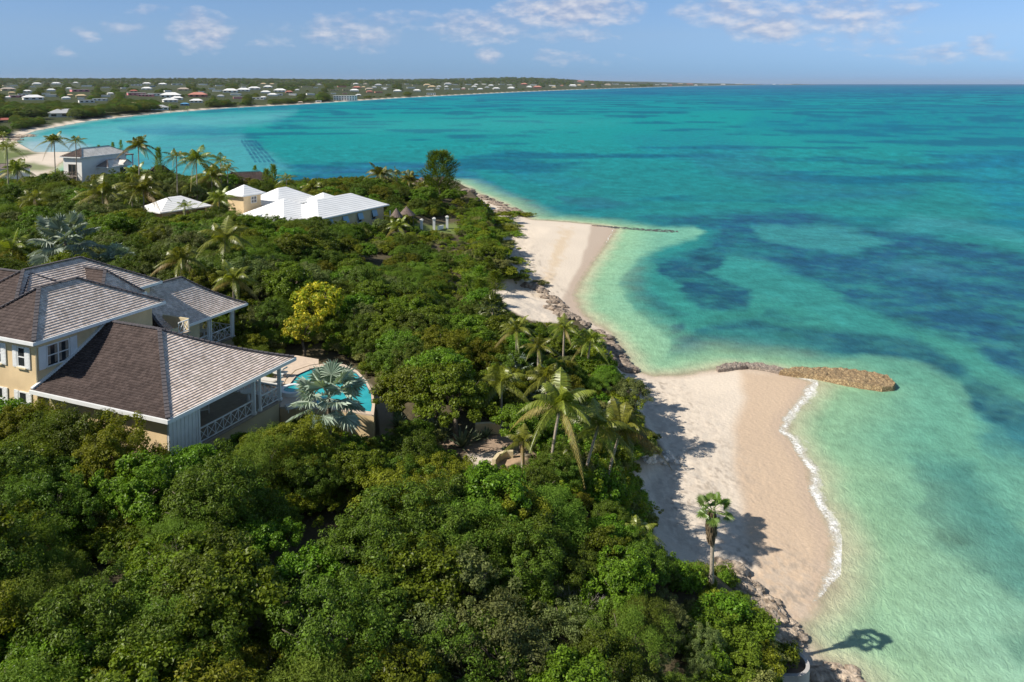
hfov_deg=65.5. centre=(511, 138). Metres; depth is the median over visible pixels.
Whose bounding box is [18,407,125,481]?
dark leaved tree
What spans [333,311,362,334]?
dark leaved tree
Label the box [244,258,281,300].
grey green tree
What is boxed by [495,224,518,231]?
dune shrub
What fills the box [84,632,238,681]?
seagrape tree
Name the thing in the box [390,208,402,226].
thatched hut
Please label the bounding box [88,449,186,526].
seagrape tree
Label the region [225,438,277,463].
seagrape tree
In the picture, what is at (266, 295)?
grey green tree
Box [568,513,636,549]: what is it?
seagrape tree
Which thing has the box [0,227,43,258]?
coconut palm
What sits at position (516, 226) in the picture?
dune shrub
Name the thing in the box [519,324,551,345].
seagrape tree
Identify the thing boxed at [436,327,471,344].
seagrape tree
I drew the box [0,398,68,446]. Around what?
olive leaved tree
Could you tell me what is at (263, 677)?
seagrape tree
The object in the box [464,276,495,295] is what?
casuarina tree
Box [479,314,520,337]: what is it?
seagrape tree
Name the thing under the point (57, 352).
window
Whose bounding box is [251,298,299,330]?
dark leaved tree
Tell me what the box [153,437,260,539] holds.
dark leaved tree
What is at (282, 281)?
seagrape tree
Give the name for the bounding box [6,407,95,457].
feathery tree
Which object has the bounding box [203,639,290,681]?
olive leaved tree
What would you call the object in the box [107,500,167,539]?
seagrape tree
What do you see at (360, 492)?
seagrape tree
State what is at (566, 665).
seagrape tree
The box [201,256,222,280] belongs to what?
feathery tree
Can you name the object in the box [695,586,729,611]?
scrub bush
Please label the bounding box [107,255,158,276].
dark leaved tree
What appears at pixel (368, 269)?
dark leaved tree
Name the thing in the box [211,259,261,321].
coconut palm
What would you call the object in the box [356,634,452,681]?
seagrape tree
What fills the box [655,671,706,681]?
dark leaved tree
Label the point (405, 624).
olive leaved tree
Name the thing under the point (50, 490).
seagrape tree
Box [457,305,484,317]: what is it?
dark leaved tree
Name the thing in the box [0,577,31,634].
olive leaved tree
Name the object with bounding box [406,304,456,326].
seagrape tree
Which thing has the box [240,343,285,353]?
feathery tree
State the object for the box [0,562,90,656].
feathery tree
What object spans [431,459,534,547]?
seagrape tree
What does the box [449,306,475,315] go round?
seagrape tree
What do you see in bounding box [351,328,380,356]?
dark leaved tree
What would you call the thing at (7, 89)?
house
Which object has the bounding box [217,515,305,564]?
seagrape tree
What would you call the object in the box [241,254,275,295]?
grey green tree
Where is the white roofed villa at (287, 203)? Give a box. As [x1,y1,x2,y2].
[225,185,390,224]
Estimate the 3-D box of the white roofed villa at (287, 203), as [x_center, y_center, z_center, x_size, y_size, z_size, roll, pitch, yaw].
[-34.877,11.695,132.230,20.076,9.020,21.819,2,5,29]
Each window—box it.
[0,343,2,364]
[0,386,2,402]
[15,346,26,369]
[19,391,26,402]
[46,338,69,368]
[68,164,75,175]
[251,196,256,202]
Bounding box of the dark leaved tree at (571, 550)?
[530,539,582,583]
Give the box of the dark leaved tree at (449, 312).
[444,310,468,317]
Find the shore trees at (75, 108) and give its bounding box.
[0,91,411,117]
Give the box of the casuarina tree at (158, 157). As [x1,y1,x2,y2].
[152,146,166,170]
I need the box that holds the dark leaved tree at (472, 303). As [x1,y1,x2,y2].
[457,300,485,314]
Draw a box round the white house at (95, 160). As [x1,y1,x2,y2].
[59,145,133,182]
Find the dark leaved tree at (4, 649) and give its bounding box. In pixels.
[0,633,9,662]
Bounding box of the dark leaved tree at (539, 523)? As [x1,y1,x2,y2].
[479,508,576,586]
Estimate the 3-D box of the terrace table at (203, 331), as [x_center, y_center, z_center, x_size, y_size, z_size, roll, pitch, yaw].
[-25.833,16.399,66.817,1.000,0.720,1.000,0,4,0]
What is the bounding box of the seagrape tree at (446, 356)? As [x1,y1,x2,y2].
[401,346,475,417]
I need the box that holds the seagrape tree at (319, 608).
[301,593,367,645]
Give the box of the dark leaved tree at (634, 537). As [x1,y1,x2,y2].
[614,525,661,558]
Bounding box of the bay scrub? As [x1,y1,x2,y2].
[0,88,381,134]
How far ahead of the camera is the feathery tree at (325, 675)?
28.25 m
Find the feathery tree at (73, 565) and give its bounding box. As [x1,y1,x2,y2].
[19,543,105,598]
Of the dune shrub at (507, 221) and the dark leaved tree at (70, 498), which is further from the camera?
the dune shrub at (507, 221)
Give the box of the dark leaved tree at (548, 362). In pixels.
[529,355,569,371]
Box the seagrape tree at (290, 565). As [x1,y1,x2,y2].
[275,539,367,614]
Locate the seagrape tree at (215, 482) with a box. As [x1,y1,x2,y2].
[185,463,255,524]
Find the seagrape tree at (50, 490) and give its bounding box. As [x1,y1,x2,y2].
[13,479,82,518]
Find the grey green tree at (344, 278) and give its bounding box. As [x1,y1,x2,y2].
[336,266,371,289]
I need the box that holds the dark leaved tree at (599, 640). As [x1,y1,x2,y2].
[559,626,659,681]
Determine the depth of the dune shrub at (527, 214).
191.20 m
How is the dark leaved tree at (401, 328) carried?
on the ground
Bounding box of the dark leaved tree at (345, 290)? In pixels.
[331,284,353,300]
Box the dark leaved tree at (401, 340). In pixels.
[365,333,426,371]
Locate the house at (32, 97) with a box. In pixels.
[22,95,43,99]
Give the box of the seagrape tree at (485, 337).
[455,325,500,367]
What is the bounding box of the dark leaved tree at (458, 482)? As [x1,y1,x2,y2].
[416,472,505,539]
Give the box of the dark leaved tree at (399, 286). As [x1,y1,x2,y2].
[390,276,433,295]
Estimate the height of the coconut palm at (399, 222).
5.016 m
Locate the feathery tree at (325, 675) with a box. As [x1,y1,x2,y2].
[256,633,402,681]
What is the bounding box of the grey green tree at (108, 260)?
[96,257,129,264]
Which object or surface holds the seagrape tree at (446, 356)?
on the ground
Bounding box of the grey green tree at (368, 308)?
[334,302,380,326]
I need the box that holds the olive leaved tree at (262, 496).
[249,486,272,511]
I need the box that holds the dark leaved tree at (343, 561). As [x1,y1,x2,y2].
[287,534,358,593]
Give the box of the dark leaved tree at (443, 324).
[417,314,453,338]
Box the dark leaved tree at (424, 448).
[389,421,437,460]
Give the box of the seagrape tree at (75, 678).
[54,676,77,681]
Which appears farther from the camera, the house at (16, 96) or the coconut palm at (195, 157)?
the house at (16, 96)
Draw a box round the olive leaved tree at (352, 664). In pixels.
[293,643,382,681]
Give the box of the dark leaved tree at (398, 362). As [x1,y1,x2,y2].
[391,341,429,373]
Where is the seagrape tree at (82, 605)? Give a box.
[1,579,88,639]
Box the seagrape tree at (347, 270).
[332,265,378,280]
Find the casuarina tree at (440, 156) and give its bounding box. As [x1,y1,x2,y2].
[416,148,460,193]
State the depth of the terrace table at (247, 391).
53.81 m
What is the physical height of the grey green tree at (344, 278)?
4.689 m
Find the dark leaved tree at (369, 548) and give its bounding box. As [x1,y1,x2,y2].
[315,504,442,594]
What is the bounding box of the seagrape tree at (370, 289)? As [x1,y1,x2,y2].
[351,279,398,302]
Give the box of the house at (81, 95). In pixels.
[75,94,85,97]
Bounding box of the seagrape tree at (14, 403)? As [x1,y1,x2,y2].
[0,395,54,439]
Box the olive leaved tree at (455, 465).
[410,450,476,491]
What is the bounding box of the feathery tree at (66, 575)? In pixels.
[0,564,94,636]
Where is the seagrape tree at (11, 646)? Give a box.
[0,618,71,681]
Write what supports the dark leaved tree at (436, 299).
on the ground
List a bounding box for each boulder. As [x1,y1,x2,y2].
[643,457,651,463]
[646,452,655,460]
[656,455,668,464]
[664,453,674,461]
[669,459,678,464]
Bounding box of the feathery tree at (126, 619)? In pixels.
[85,566,226,676]
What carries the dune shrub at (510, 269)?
on the ground
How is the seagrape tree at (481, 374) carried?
on the ground
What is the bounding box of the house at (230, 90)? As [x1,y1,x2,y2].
[223,88,237,92]
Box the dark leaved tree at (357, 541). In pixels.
[328,517,387,566]
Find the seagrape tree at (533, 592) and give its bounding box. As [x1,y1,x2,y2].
[505,570,554,620]
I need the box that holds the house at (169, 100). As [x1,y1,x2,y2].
[162,98,177,101]
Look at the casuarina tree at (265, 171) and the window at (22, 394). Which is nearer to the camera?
the window at (22, 394)
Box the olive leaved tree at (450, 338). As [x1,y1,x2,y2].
[412,324,476,360]
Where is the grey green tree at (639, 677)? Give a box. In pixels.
[621,667,659,681]
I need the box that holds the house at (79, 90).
[69,89,89,91]
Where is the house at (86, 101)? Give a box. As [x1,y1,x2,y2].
[78,100,94,102]
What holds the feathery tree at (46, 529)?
on the ground
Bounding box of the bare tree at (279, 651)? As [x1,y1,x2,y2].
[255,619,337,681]
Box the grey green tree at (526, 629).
[505,611,550,664]
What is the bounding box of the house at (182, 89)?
[177,88,188,90]
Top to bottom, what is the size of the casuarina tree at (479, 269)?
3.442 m
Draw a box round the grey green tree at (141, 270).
[125,262,167,275]
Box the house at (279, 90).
[274,88,285,91]
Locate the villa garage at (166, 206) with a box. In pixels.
[145,196,212,217]
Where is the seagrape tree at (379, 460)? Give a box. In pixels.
[328,448,398,490]
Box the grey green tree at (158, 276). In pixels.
[145,273,161,280]
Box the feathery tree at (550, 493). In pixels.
[514,481,589,548]
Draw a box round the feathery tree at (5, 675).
[0,646,91,681]
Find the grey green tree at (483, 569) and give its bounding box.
[415,541,529,632]
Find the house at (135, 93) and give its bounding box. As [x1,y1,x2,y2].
[127,93,145,94]
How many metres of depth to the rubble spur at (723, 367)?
89.01 m
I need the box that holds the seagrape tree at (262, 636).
[242,623,306,658]
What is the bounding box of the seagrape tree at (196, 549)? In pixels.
[107,529,218,638]
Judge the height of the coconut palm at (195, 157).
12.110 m
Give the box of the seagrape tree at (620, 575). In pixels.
[578,545,658,623]
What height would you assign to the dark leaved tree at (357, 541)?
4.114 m
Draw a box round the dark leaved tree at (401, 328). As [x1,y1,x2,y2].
[374,322,424,350]
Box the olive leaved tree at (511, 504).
[484,469,554,538]
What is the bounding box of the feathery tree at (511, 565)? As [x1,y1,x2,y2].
[487,534,537,581]
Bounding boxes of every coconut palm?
[0,131,8,148]
[0,138,24,183]
[0,158,38,183]
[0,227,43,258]
[18,189,53,207]
[33,131,69,171]
[65,135,87,180]
[70,190,107,204]
[72,172,138,208]
[115,184,154,210]
[116,135,158,181]
[117,173,171,213]
[124,161,151,176]
[149,243,206,284]
[160,148,192,195]
[167,199,197,215]
[169,145,223,199]
[189,163,234,191]
[192,215,256,265]
[197,186,237,211]
[207,152,233,190]
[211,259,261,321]
[218,162,238,181]
[275,173,298,185]
[298,177,322,190]
[363,162,398,183]
[381,215,411,237]
[387,166,409,182]
[401,169,420,186]
[411,181,428,188]
[479,363,529,423]
[493,315,536,352]
[502,423,540,468]
[510,367,606,486]
[518,334,559,364]
[518,363,578,403]
[548,313,579,356]
[563,398,635,472]
[566,329,609,365]
[588,396,671,476]
[625,515,666,546]
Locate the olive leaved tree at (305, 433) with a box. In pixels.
[258,411,341,475]
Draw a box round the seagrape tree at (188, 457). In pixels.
[151,443,224,492]
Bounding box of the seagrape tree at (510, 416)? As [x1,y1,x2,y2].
[490,402,554,452]
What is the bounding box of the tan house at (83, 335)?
[0,256,296,466]
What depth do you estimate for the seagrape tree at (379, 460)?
45.57 m
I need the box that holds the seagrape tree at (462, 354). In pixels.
[427,343,466,358]
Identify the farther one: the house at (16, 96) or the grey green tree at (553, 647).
the house at (16, 96)
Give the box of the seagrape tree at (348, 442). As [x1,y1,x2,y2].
[335,440,362,450]
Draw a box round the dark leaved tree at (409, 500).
[333,464,464,551]
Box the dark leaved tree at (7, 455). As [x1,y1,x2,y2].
[0,440,54,499]
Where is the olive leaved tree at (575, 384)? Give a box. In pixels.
[553,374,584,394]
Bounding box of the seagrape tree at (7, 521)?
[0,499,46,565]
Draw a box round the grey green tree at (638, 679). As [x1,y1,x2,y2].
[609,675,656,681]
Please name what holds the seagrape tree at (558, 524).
on the ground
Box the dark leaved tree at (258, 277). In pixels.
[241,271,269,299]
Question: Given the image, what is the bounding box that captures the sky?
[0,0,1023,83]
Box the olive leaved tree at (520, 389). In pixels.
[499,381,528,403]
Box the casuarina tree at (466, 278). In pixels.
[451,273,475,293]
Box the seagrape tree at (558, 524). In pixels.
[550,517,564,533]
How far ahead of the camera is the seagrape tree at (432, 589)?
34.46 m
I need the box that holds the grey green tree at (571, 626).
[531,584,603,650]
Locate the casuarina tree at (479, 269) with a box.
[461,264,494,283]
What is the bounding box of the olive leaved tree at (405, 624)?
[384,597,421,643]
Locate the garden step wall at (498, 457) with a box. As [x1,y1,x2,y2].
[492,450,512,464]
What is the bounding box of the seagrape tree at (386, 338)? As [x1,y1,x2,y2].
[374,329,421,361]
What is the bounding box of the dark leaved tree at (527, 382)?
[512,365,543,398]
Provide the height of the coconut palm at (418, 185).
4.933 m
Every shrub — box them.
[488,257,517,267]
[490,226,509,237]
[492,211,516,216]
[493,264,517,274]
[494,216,510,222]
[495,215,515,224]
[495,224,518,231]
[499,240,521,248]
[500,268,535,278]
[502,223,524,229]
[506,256,524,260]
[508,210,521,215]
[508,230,526,236]
[512,276,530,283]
[513,258,530,264]
[519,212,535,216]
[529,279,549,284]
[742,613,775,642]
[758,635,787,669]
[776,640,802,669]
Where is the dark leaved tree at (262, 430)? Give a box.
[261,421,295,449]
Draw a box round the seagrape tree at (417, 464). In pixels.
[397,452,430,474]
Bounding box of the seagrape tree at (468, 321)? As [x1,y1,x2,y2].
[440,313,491,338]
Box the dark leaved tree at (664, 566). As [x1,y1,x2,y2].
[622,539,675,598]
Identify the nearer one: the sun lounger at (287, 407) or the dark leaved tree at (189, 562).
the dark leaved tree at (189, 562)
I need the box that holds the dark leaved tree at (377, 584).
[307,564,421,650]
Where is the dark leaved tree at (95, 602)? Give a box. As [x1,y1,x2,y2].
[0,550,147,679]
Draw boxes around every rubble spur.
[716,362,746,371]
[726,362,783,373]
[779,366,894,391]
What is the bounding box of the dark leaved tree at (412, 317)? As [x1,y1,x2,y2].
[396,311,441,333]
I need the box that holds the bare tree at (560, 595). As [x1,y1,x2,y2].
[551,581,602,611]
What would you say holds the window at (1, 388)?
in the tan house at (83, 335)
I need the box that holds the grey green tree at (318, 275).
[292,265,342,288]
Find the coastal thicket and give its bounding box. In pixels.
[0,168,785,681]
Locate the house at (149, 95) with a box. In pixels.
[138,94,153,96]
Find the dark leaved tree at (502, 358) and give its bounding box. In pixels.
[490,347,529,380]
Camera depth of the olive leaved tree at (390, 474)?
41.78 m
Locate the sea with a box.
[18,84,1023,681]
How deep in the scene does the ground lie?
69.18 m
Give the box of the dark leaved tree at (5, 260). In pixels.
[0,253,30,270]
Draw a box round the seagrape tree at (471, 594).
[464,544,493,596]
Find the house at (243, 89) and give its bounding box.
[236,88,249,90]
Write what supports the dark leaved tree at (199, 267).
on the ground
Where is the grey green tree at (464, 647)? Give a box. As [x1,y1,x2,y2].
[414,622,480,668]
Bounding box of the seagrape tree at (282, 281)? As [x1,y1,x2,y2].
[260,260,316,296]
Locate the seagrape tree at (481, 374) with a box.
[474,367,506,387]
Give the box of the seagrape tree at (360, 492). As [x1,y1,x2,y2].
[353,477,395,506]
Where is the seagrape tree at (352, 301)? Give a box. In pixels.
[337,292,378,320]
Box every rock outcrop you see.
[0,134,34,140]
[461,188,494,200]
[486,200,522,215]
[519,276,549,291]
[536,285,578,315]
[552,310,591,328]
[593,329,621,347]
[606,344,639,372]
[714,556,808,648]
[744,566,800,627]
[809,661,865,681]
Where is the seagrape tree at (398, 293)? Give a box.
[385,289,409,300]
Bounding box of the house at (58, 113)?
[48,109,79,116]
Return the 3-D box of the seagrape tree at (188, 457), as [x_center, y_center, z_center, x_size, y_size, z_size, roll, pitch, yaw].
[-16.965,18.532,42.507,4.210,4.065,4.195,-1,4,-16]
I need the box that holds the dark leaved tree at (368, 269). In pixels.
[345,260,386,293]
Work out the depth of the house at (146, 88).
1948.24 m
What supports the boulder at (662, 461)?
on the ground
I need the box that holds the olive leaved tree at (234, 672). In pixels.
[162,640,270,681]
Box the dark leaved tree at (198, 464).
[160,454,249,519]
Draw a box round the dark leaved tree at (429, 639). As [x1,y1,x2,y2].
[407,607,529,681]
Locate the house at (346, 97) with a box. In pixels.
[333,95,357,100]
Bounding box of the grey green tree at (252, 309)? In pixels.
[247,299,285,322]
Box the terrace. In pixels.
[239,355,318,422]
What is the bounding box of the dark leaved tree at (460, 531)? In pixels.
[388,514,476,553]
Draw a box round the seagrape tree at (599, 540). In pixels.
[573,524,631,563]
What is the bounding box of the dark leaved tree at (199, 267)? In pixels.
[172,258,224,292]
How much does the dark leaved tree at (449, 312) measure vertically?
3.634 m
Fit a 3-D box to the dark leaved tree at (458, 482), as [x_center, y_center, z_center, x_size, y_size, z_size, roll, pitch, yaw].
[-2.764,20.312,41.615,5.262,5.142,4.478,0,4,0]
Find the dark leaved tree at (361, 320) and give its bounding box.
[345,314,376,343]
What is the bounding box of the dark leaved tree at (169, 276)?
[160,271,188,282]
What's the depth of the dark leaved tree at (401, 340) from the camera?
63.71 m
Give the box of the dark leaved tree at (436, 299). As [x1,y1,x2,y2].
[411,289,445,305]
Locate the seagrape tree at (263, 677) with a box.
[241,661,283,681]
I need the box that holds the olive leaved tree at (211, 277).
[177,267,234,291]
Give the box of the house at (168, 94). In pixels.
[160,92,180,97]
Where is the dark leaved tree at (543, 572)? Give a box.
[473,515,564,610]
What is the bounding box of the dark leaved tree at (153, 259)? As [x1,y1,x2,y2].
[122,246,179,274]
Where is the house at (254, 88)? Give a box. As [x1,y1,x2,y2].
[248,86,259,89]
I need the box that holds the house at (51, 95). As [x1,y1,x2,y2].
[45,94,57,96]
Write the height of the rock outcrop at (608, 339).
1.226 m
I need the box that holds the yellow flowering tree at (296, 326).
[281,312,324,356]
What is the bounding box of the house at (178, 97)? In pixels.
[171,96,182,99]
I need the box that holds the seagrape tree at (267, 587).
[140,543,288,641]
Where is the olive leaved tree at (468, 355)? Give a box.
[453,349,478,369]
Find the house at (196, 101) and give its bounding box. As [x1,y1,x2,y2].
[189,99,202,102]
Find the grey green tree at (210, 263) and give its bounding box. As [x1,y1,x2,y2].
[174,255,223,276]
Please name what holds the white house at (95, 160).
on the ground
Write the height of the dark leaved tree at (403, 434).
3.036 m
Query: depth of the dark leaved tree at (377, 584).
32.81 m
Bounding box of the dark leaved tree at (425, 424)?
[395,418,437,441]
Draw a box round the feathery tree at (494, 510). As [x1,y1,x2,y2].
[408,493,527,571]
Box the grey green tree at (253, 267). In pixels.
[217,256,271,287]
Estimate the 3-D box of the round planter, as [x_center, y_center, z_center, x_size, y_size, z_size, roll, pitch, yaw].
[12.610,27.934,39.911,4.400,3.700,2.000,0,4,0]
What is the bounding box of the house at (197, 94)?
[187,92,207,96]
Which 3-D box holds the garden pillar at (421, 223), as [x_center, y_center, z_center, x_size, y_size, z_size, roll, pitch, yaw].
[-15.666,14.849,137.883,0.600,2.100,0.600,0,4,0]
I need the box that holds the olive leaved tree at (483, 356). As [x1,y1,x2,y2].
[464,336,509,371]
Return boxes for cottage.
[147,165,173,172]
[228,171,267,189]
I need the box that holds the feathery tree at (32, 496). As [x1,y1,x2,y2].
[0,465,64,525]
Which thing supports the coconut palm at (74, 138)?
on the ground
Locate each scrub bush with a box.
[679,598,704,621]
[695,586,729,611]
[723,672,747,681]
[760,641,791,661]
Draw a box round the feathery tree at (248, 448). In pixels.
[231,420,311,481]
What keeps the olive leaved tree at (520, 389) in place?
on the ground
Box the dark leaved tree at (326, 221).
[306,216,335,227]
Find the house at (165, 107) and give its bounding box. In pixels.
[151,105,168,109]
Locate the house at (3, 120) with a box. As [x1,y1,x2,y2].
[0,118,10,122]
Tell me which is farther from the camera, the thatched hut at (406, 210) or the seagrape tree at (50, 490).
the thatched hut at (406, 210)
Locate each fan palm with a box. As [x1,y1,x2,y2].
[25,210,107,266]
[98,241,135,264]
[286,359,367,437]
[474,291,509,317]
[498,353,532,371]
[520,373,543,401]
[695,491,733,592]
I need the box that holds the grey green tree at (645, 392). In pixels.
[613,377,653,410]
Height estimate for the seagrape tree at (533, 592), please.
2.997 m
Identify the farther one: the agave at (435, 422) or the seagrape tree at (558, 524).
the agave at (435, 422)
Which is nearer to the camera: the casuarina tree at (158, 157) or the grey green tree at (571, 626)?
the grey green tree at (571, 626)
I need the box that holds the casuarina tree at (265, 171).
[259,167,270,181]
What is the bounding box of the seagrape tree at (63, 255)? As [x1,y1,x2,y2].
[41,249,96,264]
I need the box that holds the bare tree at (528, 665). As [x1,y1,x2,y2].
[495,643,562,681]
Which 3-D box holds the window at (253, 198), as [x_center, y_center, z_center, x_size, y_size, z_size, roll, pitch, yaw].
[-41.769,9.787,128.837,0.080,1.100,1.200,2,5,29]
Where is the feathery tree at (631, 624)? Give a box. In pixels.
[577,595,681,674]
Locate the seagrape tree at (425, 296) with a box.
[397,289,438,310]
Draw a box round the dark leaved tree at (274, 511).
[229,489,303,534]
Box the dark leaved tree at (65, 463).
[41,453,109,506]
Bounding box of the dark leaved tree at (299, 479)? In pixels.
[287,451,343,501]
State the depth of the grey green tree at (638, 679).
31.46 m
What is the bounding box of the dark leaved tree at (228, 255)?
[215,247,256,282]
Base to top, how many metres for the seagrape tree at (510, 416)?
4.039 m
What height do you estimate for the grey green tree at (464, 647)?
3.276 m
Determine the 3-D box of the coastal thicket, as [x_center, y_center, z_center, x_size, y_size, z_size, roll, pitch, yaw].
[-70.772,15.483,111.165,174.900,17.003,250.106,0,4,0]
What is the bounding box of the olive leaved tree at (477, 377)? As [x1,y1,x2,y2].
[469,371,487,383]
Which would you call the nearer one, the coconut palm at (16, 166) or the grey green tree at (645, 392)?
the grey green tree at (645, 392)
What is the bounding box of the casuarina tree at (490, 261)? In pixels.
[480,255,500,270]
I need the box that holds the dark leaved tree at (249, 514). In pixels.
[157,457,280,546]
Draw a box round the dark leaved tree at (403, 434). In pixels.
[388,420,419,450]
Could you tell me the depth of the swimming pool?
55.43 m
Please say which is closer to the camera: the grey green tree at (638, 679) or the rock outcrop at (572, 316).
the grey green tree at (638, 679)
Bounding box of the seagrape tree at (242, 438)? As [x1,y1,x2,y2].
[233,427,282,461]
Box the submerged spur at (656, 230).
[597,225,677,232]
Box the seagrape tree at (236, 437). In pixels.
[220,431,247,456]
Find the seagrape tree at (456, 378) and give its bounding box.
[409,361,499,440]
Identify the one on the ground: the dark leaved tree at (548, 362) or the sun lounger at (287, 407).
the dark leaved tree at (548, 362)
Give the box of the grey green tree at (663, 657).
[631,649,679,681]
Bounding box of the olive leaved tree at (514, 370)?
[481,364,534,397]
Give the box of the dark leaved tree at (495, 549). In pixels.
[403,502,523,599]
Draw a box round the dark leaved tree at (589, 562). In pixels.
[556,543,608,608]
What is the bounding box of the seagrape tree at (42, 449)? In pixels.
[0,435,66,489]
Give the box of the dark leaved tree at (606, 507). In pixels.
[588,498,631,524]
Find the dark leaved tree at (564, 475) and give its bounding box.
[541,453,586,486]
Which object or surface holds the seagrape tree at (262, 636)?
on the ground
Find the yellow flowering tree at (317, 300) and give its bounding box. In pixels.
[289,280,346,328]
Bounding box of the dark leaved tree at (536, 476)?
[515,465,561,496]
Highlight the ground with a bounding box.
[0,79,835,681]
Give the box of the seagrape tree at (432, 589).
[357,530,484,646]
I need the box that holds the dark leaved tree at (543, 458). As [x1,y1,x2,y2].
[531,436,580,479]
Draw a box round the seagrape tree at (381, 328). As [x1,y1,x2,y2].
[351,321,407,344]
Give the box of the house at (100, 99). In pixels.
[92,98,107,100]
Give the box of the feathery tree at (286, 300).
[265,294,295,309]
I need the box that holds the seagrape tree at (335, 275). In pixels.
[314,271,347,287]
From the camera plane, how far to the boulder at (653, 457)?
64.02 m
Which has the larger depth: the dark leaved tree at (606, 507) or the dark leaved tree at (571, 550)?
the dark leaved tree at (606, 507)
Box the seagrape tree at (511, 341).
[499,332,539,358]
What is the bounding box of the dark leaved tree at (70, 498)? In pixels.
[0,470,104,538]
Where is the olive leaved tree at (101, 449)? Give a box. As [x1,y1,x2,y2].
[63,409,173,486]
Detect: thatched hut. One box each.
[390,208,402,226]
[400,206,414,224]
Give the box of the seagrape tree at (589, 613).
[546,603,610,645]
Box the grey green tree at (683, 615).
[652,605,704,646]
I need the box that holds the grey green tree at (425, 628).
[370,591,465,673]
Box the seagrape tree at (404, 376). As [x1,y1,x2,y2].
[368,357,449,417]
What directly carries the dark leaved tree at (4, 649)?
on the ground
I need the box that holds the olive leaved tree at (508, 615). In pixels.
[464,589,526,670]
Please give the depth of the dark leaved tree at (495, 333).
69.39 m
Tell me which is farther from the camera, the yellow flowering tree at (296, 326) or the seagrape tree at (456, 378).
the yellow flowering tree at (296, 326)
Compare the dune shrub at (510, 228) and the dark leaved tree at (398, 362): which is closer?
the dark leaved tree at (398, 362)
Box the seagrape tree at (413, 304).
[388,294,437,312]
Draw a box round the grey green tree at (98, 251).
[94,248,104,259]
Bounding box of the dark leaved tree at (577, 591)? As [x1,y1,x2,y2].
[552,572,589,611]
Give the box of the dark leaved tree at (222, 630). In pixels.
[91,596,252,681]
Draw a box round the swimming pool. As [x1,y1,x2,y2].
[280,364,374,437]
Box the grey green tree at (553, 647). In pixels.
[522,639,565,676]
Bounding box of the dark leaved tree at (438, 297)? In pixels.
[427,288,440,300]
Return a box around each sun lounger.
[257,376,283,384]
[272,367,287,375]
[284,401,312,412]
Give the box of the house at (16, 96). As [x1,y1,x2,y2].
[9,95,24,97]
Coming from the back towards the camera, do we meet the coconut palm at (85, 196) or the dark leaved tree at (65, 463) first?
the coconut palm at (85, 196)
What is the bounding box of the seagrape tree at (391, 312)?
[358,300,420,330]
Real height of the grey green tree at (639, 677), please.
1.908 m
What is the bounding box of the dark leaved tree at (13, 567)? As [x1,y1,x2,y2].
[0,538,41,587]
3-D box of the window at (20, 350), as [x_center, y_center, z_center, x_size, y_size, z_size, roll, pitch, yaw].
[-30.459,13.576,49.410,0.880,1.380,0.160,2,4,23]
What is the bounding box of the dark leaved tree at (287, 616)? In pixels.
[263,566,414,681]
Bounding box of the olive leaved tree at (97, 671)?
[78,651,132,681]
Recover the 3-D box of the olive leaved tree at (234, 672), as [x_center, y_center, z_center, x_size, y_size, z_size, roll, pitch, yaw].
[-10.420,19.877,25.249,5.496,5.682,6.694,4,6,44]
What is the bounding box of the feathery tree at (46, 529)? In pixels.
[0,505,71,579]
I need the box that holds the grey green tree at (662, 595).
[639,586,683,629]
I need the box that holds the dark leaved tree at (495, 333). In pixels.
[453,324,504,354]
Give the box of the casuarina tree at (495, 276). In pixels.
[484,269,507,293]
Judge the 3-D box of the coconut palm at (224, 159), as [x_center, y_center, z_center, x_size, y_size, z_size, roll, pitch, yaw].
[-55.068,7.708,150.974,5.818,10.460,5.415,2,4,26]
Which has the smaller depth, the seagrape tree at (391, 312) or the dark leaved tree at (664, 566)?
the dark leaved tree at (664, 566)
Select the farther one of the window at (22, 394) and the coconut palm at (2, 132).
the coconut palm at (2, 132)
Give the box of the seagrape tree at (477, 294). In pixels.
[461,287,494,309]
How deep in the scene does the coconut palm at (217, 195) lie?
120.41 m
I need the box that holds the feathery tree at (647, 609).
[607,592,672,650]
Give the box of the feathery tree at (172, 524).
[118,509,214,566]
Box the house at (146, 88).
[141,87,151,89]
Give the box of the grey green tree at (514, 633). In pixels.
[431,585,557,681]
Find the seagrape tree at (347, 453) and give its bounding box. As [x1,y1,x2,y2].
[307,442,381,489]
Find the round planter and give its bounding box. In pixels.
[780,652,809,681]
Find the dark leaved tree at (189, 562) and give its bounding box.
[149,521,279,647]
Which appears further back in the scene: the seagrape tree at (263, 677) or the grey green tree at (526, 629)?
the grey green tree at (526, 629)
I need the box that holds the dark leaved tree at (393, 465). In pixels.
[383,454,422,480]
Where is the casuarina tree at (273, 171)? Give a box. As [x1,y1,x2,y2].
[266,163,278,183]
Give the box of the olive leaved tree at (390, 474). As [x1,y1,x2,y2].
[347,460,435,532]
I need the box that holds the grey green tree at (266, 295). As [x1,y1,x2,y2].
[248,279,271,297]
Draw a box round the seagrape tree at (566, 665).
[518,644,612,681]
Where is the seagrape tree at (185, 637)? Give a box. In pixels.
[108,598,229,679]
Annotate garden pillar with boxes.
[420,219,422,228]
[445,216,448,228]
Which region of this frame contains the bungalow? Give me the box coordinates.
[0,163,31,179]
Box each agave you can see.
[388,412,408,426]
[427,412,449,431]
[438,423,451,440]
[446,425,477,450]
[468,430,483,442]
[479,427,495,437]
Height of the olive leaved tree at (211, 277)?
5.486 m
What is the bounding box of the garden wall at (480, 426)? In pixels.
[475,422,500,434]
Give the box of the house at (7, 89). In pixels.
[0,87,15,90]
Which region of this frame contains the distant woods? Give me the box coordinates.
[0,77,652,95]
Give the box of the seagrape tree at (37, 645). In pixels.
[0,616,115,681]

